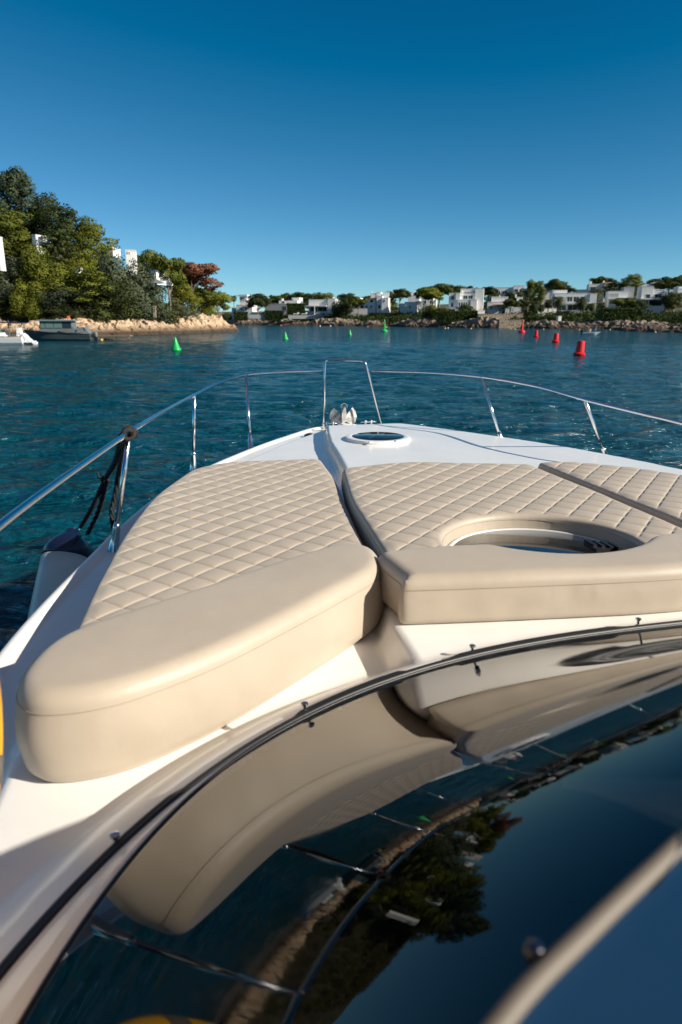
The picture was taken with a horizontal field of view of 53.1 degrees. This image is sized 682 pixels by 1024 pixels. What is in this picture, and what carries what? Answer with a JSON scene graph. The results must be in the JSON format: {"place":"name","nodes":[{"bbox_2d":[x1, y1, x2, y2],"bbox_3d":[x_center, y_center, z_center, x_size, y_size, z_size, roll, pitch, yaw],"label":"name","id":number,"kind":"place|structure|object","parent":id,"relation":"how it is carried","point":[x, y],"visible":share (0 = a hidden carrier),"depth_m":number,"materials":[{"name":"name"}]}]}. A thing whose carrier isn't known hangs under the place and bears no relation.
{"place":"outdoors","nodes":[
{"label":"outdoors","id":0,"kind":"place"},
{"bbox_2d":[0,262,119,322],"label":"hillside","id":1,"kind":"structure","parent":0,"point":[10,318],"depth_m":136.22,"materials":[{"name":"soil"}]},
{"bbox_2d":[0,237,5,270],"bbox_3d":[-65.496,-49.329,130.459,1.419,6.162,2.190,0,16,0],"label":"villa","id":2,"kind":"object","parent":1,"relation":"on","point":[2,263],"visible":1,"depth_m":130.78,"materials":[{"name":"white paint"}]},
{"bbox_2d":[0,298,16,316],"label":"shrub","id":3,"kind":"object","parent":1,"relation":"on","point":[4,305],"visible":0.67,"depth_m":134.77,"materials":[{"name":"green plant"}]},
{"bbox_2d":[0,254,25,299],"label":"shrub","id":4,"kind":"object","parent":1,"relation":"on","point":[5,278],"visible":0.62,"depth_m":135.31,"materials":[{"name":"green plant"}]},
{"bbox_2d":[0,208,42,264],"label":"pine tree","id":5,"kind":"object","parent":1,"relation":"on","point":[13,229],"visible":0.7,"depth_m":137.86,"materials":[{"name":"green plant"}]},
{"bbox_2d":[7,278,50,320],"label":"pine tree","id":6,"kind":"object","parent":1,"relation":"on","point":[23,302],"visible":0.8,"depth_m":132.63,"materials":[{"name":"green plant"}]},
{"bbox_2d":[0,165,59,251],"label":"eucalyptus tree","id":7,"kind":"object","parent":1,"relation":"on","point":[16,189],"visible":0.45,"depth_m":142.09,"materials":[{"name":"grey plant"}]},
{"bbox_2d":[21,297,48,319],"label":"pine tree","id":8,"kind":"object","parent":1,"relation":"on","point":[36,313],"visible":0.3,"depth_m":133.59,"materials":[{"name":"green plant"}]},
{"bbox_2d":[9,240,63,290],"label":"pine tree","id":9,"kind":"object","parent":1,"relation":"on","point":[31,259],"visible":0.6,"depth_m":135.07,"materials":[{"name":"green plant"}]},
{"bbox_2d":[29,234,53,253],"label":"villa","id":10,"kind":"object","parent":1,"relation":"on","point":[36,240],"visible":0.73,"depth_m":137.93,"materials":[{"name":"white paint"}]},
{"bbox_2d":[23,195,80,260],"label":"pine tree","id":11,"kind":"object","parent":1,"relation":"on","point":[65,221],"visible":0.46,"depth_m":141.90,"materials":[{"name":"green plant"}]},
{"bbox_2d":[29,281,84,308],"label":"shrub","id":12,"kind":"object","parent":1,"relation":"on","point":[66,296],"visible":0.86,"depth_m":132.92,"materials":[{"name":"green plant"}]},
{"bbox_2d":[33,304,88,319],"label":"shrub","id":13,"kind":"object","parent":1,"relation":"on","point":[60,311],"visible":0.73,"depth_m":132.52,"materials":[{"name":"green plant"}]},
{"bbox_2d":[39,228,84,272],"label":"pine tree","id":14,"kind":"object","parent":1,"relation":"on","point":[59,254],"visible":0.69,"depth_m":139.01,"materials":[{"name":"green plant"}]},
{"bbox_2d":[28,259,95,299],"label":"pine tree","id":15,"kind":"object","parent":1,"relation":"on","point":[66,281],"visible":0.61,"depth_m":135.44,"materials":[{"name":"green plant"}]},
{"bbox_2d":[55,248,114,295],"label":"pine tree","id":16,"kind":"object","parent":1,"relation":"on","point":[75,261],"visible":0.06,"depth_m":141.36,"materials":[{"name":"green plant"}]},
{"bbox_2d":[0,288,172,320],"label":"hillside scrub","id":17,"kind":"object","parent":1,"relation":"on","point":[74,306],"visible":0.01,"depth_m":136.26,"materials":[{"name":"green plant"}]},
{"bbox_2d":[62,265,114,312],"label":"pine tree","id":18,"kind":"object","parent":1,"relation":"on","point":[88,279],"visible":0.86,"depth_m":133.84,"materials":[{"name":"green plant"}]},
{"bbox_2d":[65,215,119,265],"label":"pine tree","id":19,"kind":"object","parent":1,"relation":"on","point":[89,233],"visible":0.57,"depth_m":145.21,"materials":[{"name":"green plant"}]},
{"bbox_2d":[80,254,113,302],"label":"pine tree","id":20,"kind":"object","parent":1,"relation":"on","point":[90,262],"visible":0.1,"depth_m":139.64,"materials":[{"name":"green plant"}]},
{"bbox_2d":[75,278,142,323],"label":"olive tree","id":21,"kind":"object","parent":1,"relation":"on","point":[100,312],"visible":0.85,"depth_m":136.26,"materials":[{"name":"green plant"}]},
{"bbox_2d":[94,251,154,319],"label":"olive tree","id":22,"kind":"object","parent":1,"relation":"on","point":[116,271],"visible":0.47,"depth_m":140.51,"materials":[{"name":"green plant"}]},
{"bbox_2d":[125,250,137,274],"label":"tower house","id":23,"kind":"structure","parent":1,"relation":"on","point":[130,254],"depth_m":148.62,"materials":[{"name":"white paint"}]},
{"bbox_2d":[123,268,170,324],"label":"olive tree","id":24,"kind":"object","parent":1,"relation":"on","point":[145,286],"visible":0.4,"depth_m":143.52,"materials":[{"name":"green plant"}]},
{"bbox_2d":[137,249,166,293],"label":"pine tree","id":25,"kind":"object","parent":1,"relation":"on","point":[143,258],"visible":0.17,"depth_m":156.54,"materials":[{"name":"green plant"}]},
{"bbox_2d":[140,299,179,324],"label":"shrub","id":26,"kind":"object","parent":1,"relation":"on","point":[174,317],"visible":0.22,"depth_m":147.36,"materials":[{"name":"green plant"}]},
{"bbox_2d":[150,270,172,285],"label":"villa","id":27,"kind":"object","parent":1,"relation":"on","point":[157,276],"visible":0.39,"depth_m":150.18,"materials":[{"name":"white paint"}]},
{"bbox_2d":[144,253,186,317],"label":"pine tree","id":28,"kind":"object","parent":1,"relation":"on","point":[162,265],"visible":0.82,"depth_m":150.82,"materials":[{"name":"green plant"}]},
{"bbox_2d":[165,283,204,311],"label":"pine tree","id":29,"kind":"object","parent":1,"relation":"on","point":[183,292],"visible":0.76,"depth_m":159.20,"materials":[{"name":"green plant"}]},
{"bbox_2d":[173,304,201,322],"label":"shrub","id":30,"kind":"object","parent":1,"relation":"on","point":[183,310],"visible":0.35,"depth_m":157.00,"materials":[{"name":"green plant"}]},
{"bbox_2d":[165,262,224,310],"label":"pine tree","id":31,"kind":"object","parent":1,"relation":"on","point":[195,274],"visible":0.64,"depth_m":163.39,"materials":[{"name":"brown plant"}]},
{"bbox_2d":[195,300,218,316],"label":"pine tree","id":32,"kind":"object","parent":1,"relation":"on","point":[207,307],"visible":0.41,"depth_m":169.75,"materials":[{"name":"green plant"}]},
{"bbox_2d":[193,287,221,312],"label":"pine tree","id":33,"kind":"object","parent":1,"relation":"on","point":[205,294],"visible":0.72,"depth_m":166.84,"materials":[{"name":"green plant"}]},
{"bbox_2d":[203,290,233,315],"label":"pine tree","id":34,"kind":"object","parent":1,"relation":"on","point":[223,300],"visible":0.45,"depth_m":179.05,"materials":[{"name":"green plant"}]},
{"bbox_2d":[0,313,238,335],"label":"rocky shore","id":35,"kind":"structure","parent":0,"point":[214,323],"depth_m":138.05,"materials":[{"name":"stone"}]},
{"bbox_2d":[0,325,681,649],"bbox_3d":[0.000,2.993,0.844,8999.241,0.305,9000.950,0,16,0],"label":"sea","id":36,"kind":"structure","parent":0,"point":[65,406],"depth_m":27.78,"materials":[{"name":"liquid"}]},
{"bbox_2d":[0,321,37,344],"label":"motor boat","id":37,"kind":"object","parent":36,"relation":"on","point":[21,337],"visible":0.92,"depth_m":84.03,"materials":[{"name":"white plastic"}]},
{"bbox_2d":[24,316,97,340],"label":"cabin boat","id":38,"kind":"object","parent":36,"relation":"on","point":[59,330],"visible":0.77,"depth_m":97.18,"materials":[{"name":"grey plastic"}]},
{"bbox_2d":[171,337,180,350],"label":"cone buoy","id":39,"kind":"object","parent":36,"relation":"on","point":[175,346],"visible":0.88,"depth_m":68.61,"materials":[{"name":"green paint"}]},
{"bbox_2d":[0,359,681,1023],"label":"motor yacht","id":40,"kind":"object","parent":36,"relation":"on","point":[390,819],"visible":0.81,"depth_m":0.92,"materials":[{"name":"white plastic"}]},
{"bbox_2d":[0,689,3,786],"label":"lifebuoy","id":41,"kind":"object","parent":40,"relation":"hanging from","point":[1,744],"visible":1,"depth_m":1.15,"materials":[{"name":"yellow plastic"}]},
{"bbox_2d":[78,425,137,534],"bbox_3d":[-1.537,-0.111,4.449,0.178,1.225,2.422,-8,18,-27],"label":"mooring rope","id":42,"kind":"object","parent":40,"relation":"attached to","point":[117,461],"visible":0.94,"depth_m":4.14,"materials":[{"name":"black fabric"}]},
{"bbox_2d":[27,528,92,618],"bbox_3d":[-1.958,0.659,4.711,0.358,0.938,0.820,0,16,0],"label":"boat fender","id":43,"kind":"object","parent":42,"relation":"hanging from","point":[66,553],"visible":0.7,"depth_m":4.69,"materials":[{"name":"plastic"}]},
{"bbox_2d":[15,544,383,782],"bbox_3d":[-0.313,0.398,2.198,0.470,0.253,1.452,14,21,41],"label":"bolster cushion","id":44,"kind":"object","parent":40,"relation":"on","point":[129,690],"visible":0.98,"depth_m":1.88,"materials":[{"name":"leather"}]},
{"bbox_2d":[77,459,384,629],"bbox_3d":[-0.500,0.083,3.537,1.149,0.128,3.038,-2,16,-6],"label":"sunpad cushion","id":45,"kind":"object","parent":40,"relation":"on","point":[198,528],"visible":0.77,"depth_m":3.30,"materials":[{"name":"leather"}]},
{"bbox_2d":[329,403,356,424],"bbox_3d":[0.030,-1.067,7.451,0.310,0.250,0.084,-4,16,-12],"label":"anchor","id":46,"kind":"object","parent":40,"relation":"on","point":[350,416],"visible":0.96,"depth_m":7.45,"materials":[{"name":"metal"}]},
{"bbox_2d":[341,462,681,557],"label":"sunpad cushion","id":47,"kind":"object","parent":40,"relation":"on","point":[399,506],"visible":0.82,"depth_m":3.56,"materials":[{"name":"leather"}]},
{"bbox_2d":[377,532,681,623],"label":"bolster cushion","id":48,"kind":"object","parent":40,"relation":"on","point":[457,584],"visible":0.99,"depth_m":2.39,"materials":[{"name":"leather"}]},
{"bbox_2d":[538,462,681,527],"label":"sunpad cushion","id":49,"kind":"object","parent":40,"relation":"on","point":[657,494],"visible":0.91,"depth_m":3.97,"materials":[{"name":"leather"}]},
{"bbox_2d":[573,340,585,355],"bbox_3d":[20.324,-13.764,58.074,1.025,1.706,1.024,3,16,-1],"label":"can buoy","id":50,"kind":"object","parent":36,"relation":"on","point":[580,347],"visible":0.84,"depth_m":57.76,"materials":[{"name":"red paint"}]},
{"bbox_2d":[0,0,681,311],"label":"sky","id":51,"kind":"structure","parent":0,"point":[360,148],"materials":[{"name":"blue"}]},
{"bbox_2d":[214,295,681,323],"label":"hillside","id":52,"kind":"structure","parent":0,"point":[447,305],"depth_m":336.10,"materials":[{"name":"green plant"}]},
{"bbox_2d":[233,312,247,320],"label":"hedge","id":53,"kind":"object","parent":52,"relation":"on","point":[238,316],"visible":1,"depth_m":336.55,"materials":[{"name":"green plant"}]},
{"bbox_2d":[232,295,256,319],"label":"villa","id":54,"kind":"object","parent":52,"relation":"on","point":[241,307],"visible":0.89,"depth_m":356.36,"materials":[{"name":"white paint"}]},
{"bbox_2d":[245,293,272,319],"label":"pine tree","id":55,"kind":"object","parent":52,"relation":"on","point":[261,301],"visible":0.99,"depth_m":341.72,"materials":[{"name":"green plant"}]},
{"bbox_2d":[265,297,302,315],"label":"villa","id":56,"kind":"object","parent":52,"relation":"on","point":[281,305],"visible":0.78,"depth_m":351.75,"materials":[{"name":"grey paint"}]},
{"bbox_2d":[286,303,304,316],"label":"hedge","id":57,"kind":"object","parent":52,"relation":"on","point":[293,308],"visible":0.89,"depth_m":337.62,"materials":[{"name":"green plant"}]},
{"bbox_2d":[288,315,325,318],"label":"terrace wall","id":58,"kind":"structure","parent":52,"relation":"on","point":[304,316],"depth_m":324.94,"materials":[{"name":"grey"}]},
{"bbox_2d":[301,293,320,308],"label":"pine tree","id":59,"kind":"object","parent":52,"relation":"on","point":[310,297],"visible":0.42,"depth_m":363.25,"materials":[{"name":"green plant"}]},
{"bbox_2d":[306,297,338,314],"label":"villa","id":60,"kind":"object","parent":52,"relation":"on","point":[323,306],"visible":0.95,"depth_m":342.88,"materials":[{"name":"white paint"}]},
{"bbox_2d":[331,296,354,317],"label":"pine tree","id":61,"kind":"object","parent":52,"relation":"on","point":[342,306],"visible":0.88,"depth_m":319.03,"materials":[{"name":"green plant"}]},
{"bbox_2d":[337,293,359,299],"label":"pine tree","id":62,"kind":"object","parent":52,"relation":"on","point":[349,295],"visible":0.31,"depth_m":331.49,"materials":[{"name":"green plant"}]},
{"bbox_2d":[347,308,367,315],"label":"garden wall","id":63,"kind":"structure","parent":52,"relation":"on","point":[362,311],"depth_m":322.40,"materials":[{"name":"grey paint"}]},
{"bbox_2d":[348,297,368,316],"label":"pine tree","id":64,"kind":"object","parent":52,"relation":"on","point":[355,301],"visible":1,"depth_m":309.33,"materials":[{"name":"green plant"}]},
{"bbox_2d":[364,292,390,316],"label":"villa","id":65,"kind":"object","parent":52,"relation":"on","point":[381,303],"visible":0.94,"depth_m":325.44,"materials":[{"name":"white paint"}]},
{"bbox_2d":[390,288,411,311],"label":"pine tree","id":66,"kind":"object","parent":52,"relation":"on","point":[401,293],"visible":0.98,"depth_m":327.00,"materials":[{"name":"green plant"}]},
{"bbox_2d":[400,301,420,314],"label":"villa","id":67,"kind":"object","parent":52,"relation":"on","point":[405,307],"visible":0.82,"depth_m":315.58,"materials":[{"name":"white paint"}]},
{"bbox_2d":[413,287,439,298],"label":"pine tree","id":68,"kind":"object","parent":52,"relation":"on","point":[419,292],"visible":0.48,"depth_m":312.18,"materials":[{"name":"green plant"}]},
{"bbox_2d":[421,298,436,312],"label":"villa","id":69,"kind":"object","parent":52,"relation":"on","point":[426,302],"visible":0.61,"depth_m":308.20,"materials":[{"name":"white paint"}]},
{"bbox_2d":[421,290,443,304],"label":"pine tree","id":70,"kind":"object","parent":52,"relation":"on","point":[430,295],"visible":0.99,"depth_m":296.92,"materials":[{"name":"green plant"}]},
{"bbox_2d":[420,304,449,319],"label":"bush","id":71,"kind":"object","parent":52,"relation":"on","point":[429,310],"visible":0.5,"depth_m":262.08,"materials":[{"name":"green plant"}]},
{"bbox_2d":[421,283,456,308],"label":"pine tree","id":72,"kind":"object","parent":52,"relation":"on","point":[444,288],"visible":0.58,"depth_m":321.05,"materials":[{"name":"green plant"}]},
{"bbox_2d":[221,304,681,325],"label":"garden scrub","id":73,"kind":"object","parent":52,"relation":"on","point":[670,317],"visible":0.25,"depth_m":240.82,"materials":[{"name":"green plant"}]},
{"bbox_2d":[446,288,483,310],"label":"villa","id":74,"kind":"object","parent":52,"relation":"on","point":[474,298],"visible":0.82,"depth_m":275.25,"materials":[{"name":"white paint"}]},
{"bbox_2d":[456,304,476,310],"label":"pine tree","id":75,"kind":"object","parent":52,"relation":"on","point":[462,307],"visible":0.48,"depth_m":255.30,"materials":[{"name":"green plant"}]},
{"bbox_2d":[482,286,498,295],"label":"pine tree","id":76,"kind":"object","parent":52,"relation":"on","point":[489,290],"visible":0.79,"depth_m":303.02,"materials":[{"name":"green plant"}]},
{"bbox_2d":[483,293,503,306],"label":"pine tree","id":77,"kind":"object","parent":52,"relation":"on","point":[490,296],"visible":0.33,"depth_m":285.58,"materials":[{"name":"green plant"}]},
{"bbox_2d":[477,314,522,319],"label":"terrace wall","id":78,"kind":"structure","parent":52,"relation":"on","point":[504,316],"depth_m":238.33,"materials":[{"name":"stone"}]},
{"bbox_2d":[487,294,522,313],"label":"villa","id":79,"kind":"object","parent":52,"relation":"on","point":[495,305],"visible":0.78,"depth_m":257.43,"materials":[{"name":"white paint"}]},
{"bbox_2d":[494,285,526,298],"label":"villa","id":80,"kind":"object","parent":52,"relation":"on","point":[513,289],"visible":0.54,"depth_m":328.39,"materials":[{"name":"white paint"}]},
{"bbox_2d":[503,298,520,313],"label":"pine tree","id":81,"kind":"object","parent":52,"relation":"on","point":[509,302],"visible":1,"depth_m":237.95,"materials":[{"name":"green plant"}]},
{"bbox_2d":[504,291,523,300],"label":"pine tree","id":82,"kind":"object","parent":52,"relation":"on","point":[512,294],"visible":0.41,"depth_m":289.07,"materials":[{"name":"green plant"}]},
{"bbox_2d":[519,279,545,302],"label":"pine tree","id":83,"kind":"object","parent":52,"relation":"on","point":[532,284],"visible":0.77,"depth_m":298.04,"materials":[{"name":"green plant"}]},
{"bbox_2d":[529,301,541,315],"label":"palm tree","id":84,"kind":"object","parent":52,"relation":"on","point":[534,306],"visible":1,"depth_m":238.83,"materials":[{"name":"green plant"}]},
{"bbox_2d":[537,287,552,304],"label":"villa","id":85,"kind":"object","parent":52,"relation":"on","point":[547,293],"visible":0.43,"depth_m":304.19,"materials":[{"name":"white paint"}]},
{"bbox_2d":[528,316,573,321],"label":"hedge","id":86,"kind":"object","parent":52,"relation":"on","point":[532,318],"visible":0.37,"depth_m":227.29,"materials":[{"name":"green plant"}]},
{"bbox_2d":[543,279,568,289],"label":"pine tree","id":87,"kind":"object","parent":52,"relation":"on","point":[553,284],"visible":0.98,"depth_m":302.15,"materials":[{"name":"green plant"}]},
{"bbox_2d":[551,296,565,313],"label":"palm tree","id":88,"kind":"object","parent":52,"relation":"on","point":[558,303],"visible":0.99,"depth_m":238.18,"materials":[{"name":"green plant"}]},
{"bbox_2d":[551,290,596,313],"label":"villa","id":89,"kind":"object","parent":52,"relation":"on","point":[570,301],"visible":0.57,"depth_m":250.35,"materials":[{"name":"white paint"}]},
{"bbox_2d":[573,297,588,312],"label":"palm tree","id":90,"kind":"object","parent":52,"relation":"on","point":[581,303],"visible":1,"depth_m":236.59,"materials":[{"name":"green plant"}]},
{"bbox_2d":[572,281,615,301],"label":"villa","id":91,"kind":"object","parent":52,"relation":"on","point":[590,287],"visible":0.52,"depth_m":302.59,"materials":[{"name":"white paint"}]},
{"bbox_2d":[588,276,607,283],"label":"pine tree","id":92,"kind":"object","parent":52,"relation":"on","point":[598,280],"visible":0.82,"depth_m":315.89,"materials":[{"name":"green plant"}]},
{"bbox_2d":[600,281,627,293],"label":"pine tree","id":93,"kind":"object","parent":52,"relation":"on","point":[614,285],"visible":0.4,"depth_m":283.61,"materials":[{"name":"green plant"}]},
{"bbox_2d":[604,287,634,307],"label":"villa","id":94,"kind":"object","parent":52,"relation":"on","point":[623,293],"visible":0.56,"depth_m":250.72,"materials":[{"name":"white paint"}]},
{"bbox_2d":[611,298,639,306],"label":"pine tree","id":95,"kind":"object","parent":52,"relation":"on","point":[619,301],"visible":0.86,"depth_m":220.12,"materials":[{"name":"green plant"}]},
{"bbox_2d":[616,274,643,296],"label":"pine tree","id":96,"kind":"object","parent":52,"relation":"on","point":[637,278],"visible":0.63,"depth_m":282.44,"materials":[{"name":"green plant"}]},
{"bbox_2d":[621,299,651,314],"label":"pine tree","id":97,"kind":"object","parent":52,"relation":"on","point":[640,307],"visible":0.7,"depth_m":218.15,"materials":[{"name":"green plant"}]},
{"bbox_2d":[636,286,666,313],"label":"villa","id":98,"kind":"object","parent":52,"relation":"on","point":[649,295],"visible":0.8,"depth_m":238.51,"materials":[{"name":"white paint"}]},
{"bbox_2d":[650,276,681,295],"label":"pine tree","id":99,"kind":"object","parent":52,"relation":"on","point":[668,283],"visible":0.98,"depth_m":250.98,"materials":[{"name":"green plant"}]},
{"bbox_2d":[662,291,681,311],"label":"pine tree","id":100,"kind":"object","parent":52,"relation":"on","point":[672,298],"visible":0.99,"depth_m":226.36,"materials":[{"name":"green plant"}]},
{"bbox_2d":[225,316,681,332],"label":"rocky shore","id":101,"kind":"structure","parent":0,"point":[620,325],"depth_m":236.57,"materials":[{"name":"stone"}]},
{"bbox_2d":[264,310,283,320],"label":"hedge","id":102,"kind":"object","parent":101,"relation":"on","point":[275,315],"visible":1,"depth_m":331.75,"materials":[{"name":"green plant"}]},
{"bbox_2d":[435,310,476,323],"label":"hedge","id":103,"kind":"object","parent":101,"relation":"on","point":[443,317],"visible":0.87,"depth_m":248.15,"materials":[{"name":"green plant"}]},
{"bbox_2d":[497,320,523,327],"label":"retaining wall","id":104,"kind":"structure","parent":101,"relation":"on","point":[509,323],"depth_m":225.65,"materials":[{"name":"stone"}]},
{"bbox_2d":[597,308,636,319],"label":"hedge","id":105,"kind":"object","parent":101,"relation":"on","point":[617,313],"visible":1,"depth_m":213.38,"materials":[{"name":"green plant"}]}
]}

